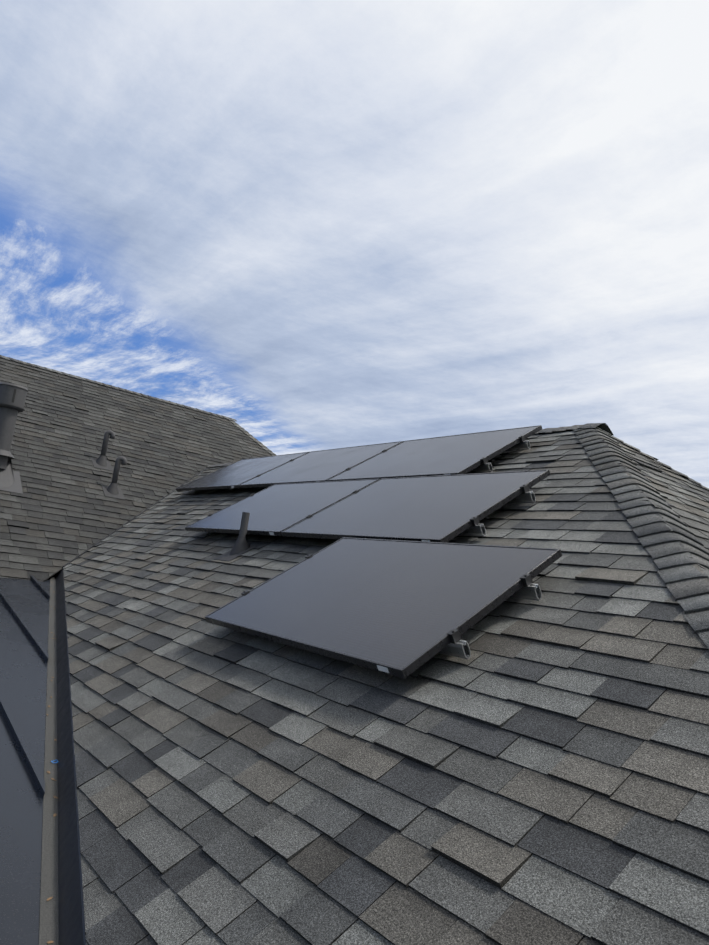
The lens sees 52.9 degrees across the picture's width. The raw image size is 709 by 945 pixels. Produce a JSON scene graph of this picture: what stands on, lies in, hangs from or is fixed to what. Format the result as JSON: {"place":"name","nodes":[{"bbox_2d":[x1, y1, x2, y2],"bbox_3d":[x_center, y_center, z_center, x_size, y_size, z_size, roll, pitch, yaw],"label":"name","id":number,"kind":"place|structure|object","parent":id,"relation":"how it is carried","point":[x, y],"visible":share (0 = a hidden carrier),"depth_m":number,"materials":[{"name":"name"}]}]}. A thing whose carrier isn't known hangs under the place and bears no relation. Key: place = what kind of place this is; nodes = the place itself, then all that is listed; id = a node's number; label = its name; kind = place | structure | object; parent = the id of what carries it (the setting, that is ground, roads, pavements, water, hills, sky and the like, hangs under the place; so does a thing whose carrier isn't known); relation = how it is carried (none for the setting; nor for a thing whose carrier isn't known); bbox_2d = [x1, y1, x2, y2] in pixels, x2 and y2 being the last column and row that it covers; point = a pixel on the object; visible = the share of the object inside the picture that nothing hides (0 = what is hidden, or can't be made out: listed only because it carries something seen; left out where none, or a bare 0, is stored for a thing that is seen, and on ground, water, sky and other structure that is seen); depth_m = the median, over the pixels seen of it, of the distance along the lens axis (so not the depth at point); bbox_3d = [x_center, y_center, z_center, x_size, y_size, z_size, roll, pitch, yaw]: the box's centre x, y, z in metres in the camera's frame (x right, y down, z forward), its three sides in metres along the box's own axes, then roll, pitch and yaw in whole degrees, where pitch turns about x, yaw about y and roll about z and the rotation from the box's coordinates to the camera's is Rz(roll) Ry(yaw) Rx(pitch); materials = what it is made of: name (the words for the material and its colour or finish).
{"place":"outdoors","nodes":[
{"label":"outdoors","id":0,"kind":"place"},
{"bbox_2d":[0,0,708,487],"label":"sky","id":1,"kind":"structure","parent":0,"point":[309,225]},
{"bbox_2d":[63,429,708,944],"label":"roof","id":2,"kind":"structure","parent":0,"point":[531,773],"depth_m":2.36,"materials":[{"name":"grey asphalt"}]},
{"bbox_2d":[215,512,257,560],"bbox_3d":[-0.906,0.502,5.556,0.228,0.394,0.260,14,-11,-36],"label":"plumbing vent","id":3,"kind":"object","parent":2,"relation":"on","point":[241,546],"visible":0.98,"depth_m":5.54,"materials":[{"name":"grey metal"}]},
{"bbox_2d":[238,441,403,487],"bbox_3d":[-0.387,-0.072,7.444,0.889,0.596,1.658,14,-11,-36],"label":"solar panel","id":4,"kind":"object","parent":2,"relation":"on","point":[319,466],"visible":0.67,"depth_m":7.35,"materials":[{"name":"black"}]},
{"bbox_2d":[182,457,492,492],"bbox_3d":[-0.596,0.095,7.396,0.204,0.196,5.315,14,-11,-36],"label":"rail","id":5,"kind":"object","parent":2,"relation":"on","point":[485,466],"visible":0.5,"depth_m":5.33,"materials":[{"name":"metal"}]},
{"bbox_2d":[176,452,308,490],"bbox_3d":[-1.404,-0.004,8.777,0.889,0.596,1.658,14,-11,-36],"label":"solar panel","id":6,"kind":"object","parent":5,"relation":"on","point":[235,474],"visible":0.83,"depth_m":8.67,"materials":[{"name":"black"}]},
{"bbox_2d":[326,425,541,480],"bbox_3d":[0.631,-0.140,6.112,0.889,0.596,1.658,14,-11,-36],"label":"solar panel","id":7,"kind":"object","parent":5,"relation":"on","point":[453,454],"visible":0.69,"depth_m":5.95,"materials":[{"name":"black"}]},
{"bbox_2d":[208,514,485,539],"bbox_3d":[-0.311,0.420,5.385,0.204,0.196,3.441,14,-11,-36],"label":"rail","id":8,"kind":"object","parent":2,"relation":"on","point":[476,528],"visible":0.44,"depth_m":4.04,"materials":[{"name":"metal"}]},
{"bbox_2d":[185,479,378,535],"bbox_3d":[-0.669,0.291,6.178,0.889,0.596,1.658,14,-11,-36],"label":"solar panel","id":9,"kind":"object","parent":8,"relation":"on","point":[275,510],"visible":0.85,"depth_m":6.05,"materials":[{"name":"black"}]},
{"bbox_2d":[281,470,550,542],"bbox_3d":[0.348,0.224,4.845,0.889,0.596,1.658,14,-11,-36],"label":"solar panel","id":10,"kind":"object","parent":8,"relation":"on","point":[442,508],"visible":0.92,"depth_m":4.67,"materials":[{"name":"black"}]},
{"bbox_2d":[241,590,470,659],"bbox_3d":[-0.094,0.751,3.464,0.204,0.195,1.763,14,-11,-36],"label":"rail","id":11,"kind":"object","parent":2,"relation":"on","point":[457,646],"visible":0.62,"depth_m":2.78,"materials":[{"name":"metal"}]},
{"bbox_2d":[205,537,561,678],"bbox_3d":[0.057,0.588,3.590,0.889,0.596,1.658,14,-11,-36],"label":"solar panel","id":12,"kind":"object","parent":11,"relation":"on","point":[400,608],"visible":1,"depth_m":3.36,"materials":[{"name":"black"}]},
{"bbox_2d":[223,435,530,467],"bbox_3d":[-0.248,-0.083,7.671,0.204,0.196,5.315,14,-11,-36],"label":"rail","id":13,"kind":"object","parent":2,"relation":"on","point":[523,444],"visible":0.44,"depth_m":5.59,"materials":[{"name":"metal"}]},
{"bbox_2d":[249,484,535,502],"bbox_3d":[0.038,0.243,5.660,0.204,0.196,3.441,14,-11,-36],"label":"rail","id":14,"kind":"object","parent":2,"relation":"on","point":[526,496],"visible":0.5,"depth_m":4.31,"materials":[{"name":"metal"}]},
{"bbox_2d":[206,423,612,467],"bbox_3d":[-0.147,-0.220,8.444,0.269,0.086,7.034,14,-11,-36],"label":"ridge cap","id":15,"kind":"object","parent":2,"relation":"on","point":[604,427],"visible":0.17,"depth_m":5.79,"materials":[{"name":"grey asphalt"}]},
{"bbox_2d":[305,554,541,600],"bbox_3d":[0.255,0.573,3.739,0.204,0.195,1.763,14,-11,-36],"label":"rail","id":16,"kind":"object","parent":2,"relation":"on","point":[529,590],"visible":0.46,"depth_m":3.06,"materials":[{"name":"metal"}]},
{"bbox_2d":[595,428,708,578],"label":"roof hip","id":17,"kind":"object","parent":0,"point":[687,500],"visible":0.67,"depth_m":4.60,"materials":[{"name":"grey asphalt"}]},
{"bbox_2d":[573,427,708,651],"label":"hip cap","id":18,"kind":"object","parent":17,"relation":"on","point":[686,583],"visible":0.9,"depth_m":3.40,"materials":[{"name":"grey asphalt"}]},
{"bbox_2d":[591,425,708,489],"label":"hip cap","id":19,"kind":"object","parent":17,"relation":"on","point":[638,450],"visible":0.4,"depth_m":5.54,"materials":[{"name":"grey asphalt"}]},
{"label":"house walls","id":20,"kind":"object","parent":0,"visible":0},
{"bbox_2d":[0,575,49,944],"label":"metal roof","id":21,"kind":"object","parent":20,"relation":"on","point":[24,620],"visible":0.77,"depth_m":3.30,"materials":[{"name":"paint"}]},
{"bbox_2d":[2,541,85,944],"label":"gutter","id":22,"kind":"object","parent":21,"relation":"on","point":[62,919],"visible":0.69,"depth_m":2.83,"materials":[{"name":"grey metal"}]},
{"bbox_2d":[46,582,57,943],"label":"debris","id":23,"kind":"object","parent":22,"relation":"on","point":[49,898],"visible":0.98,"depth_m":3.10,"materials":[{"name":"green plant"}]},
{"label":"ground","id":24,"kind":"structure","parent":0,"visible":0},
{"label":"wing roof","id":25,"kind":"object","parent":24,"relation":"on","visible":0},
{"bbox_2d":[0,357,213,581],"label":"roof wing","id":26,"kind":"structure","parent":25,"relation":"attached to","point":[66,506],"depth_m":9.53,"materials":[{"name":"grey asphalt"}]},
{"bbox_2d":[0,382,27,493],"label":"flue vent","id":27,"kind":"object","parent":26,"relation":"on","point":[12,398],"visible":1,"depth_m":8.15,"materials":[{"name":"grey metal"}]},
{"bbox_2d":[91,430,114,470],"bbox_3d":[-3.364,-0.308,9.606,0.260,0.554,0.228,14,-11,-36],"label":"gooseneck vent","id":28,"kind":"object","parent":26,"relation":"on","point":[101,462],"visible":1,"depth_m":9.60,"materials":[{"name":"grey metal"}]},
{"bbox_2d":[101,456,126,499],"bbox_3d":[-3.036,0.055,9.082,0.260,0.554,0.228,14,-11,-36],"label":"gooseneck vent","id":29,"kind":"object","parent":26,"relation":"on","point":[112,490],"visible":1,"depth_m":9.08,"materials":[{"name":"grey metal"}]},
{"bbox_2d":[63,467,207,566],"bbox_3d":[-2.607,0.424,9.235,0.023,1.764,3.792,6,-9,8],"label":"valley cut line","id":30,"kind":"object","parent":26,"relation":"attached to","point":[129,521],"visible":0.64,"depth_m":8.55,"materials":[{"name":"grey asphalt"}]},
{"bbox_2d":[0,355,236,420],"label":"roof ridge cap","id":31,"kind":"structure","parent":25,"relation":"on","point":[86,379],"depth_m":12.21,"materials":[{"name":"grey asphalt"}]},
{"bbox_2d":[228,417,275,455],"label":"roof ridge cap","id":32,"kind":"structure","parent":25,"relation":"on","point":[253,438],"depth_m":13.20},
{"bbox_3d":[1.757,1.870,9.538,5.095,3.330,16.553,14,-11,-36],"label":"roof","id":33,"kind":"object","parent":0,"visible":0},
{"bbox_2d":[172,406,271,464],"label":"roof wing","id":34,"kind":"structure","parent":33,"relation":"on","point":[226,440],"depth_m":12.51,"materials":[{"name":"grey asphalt"}]}
]}

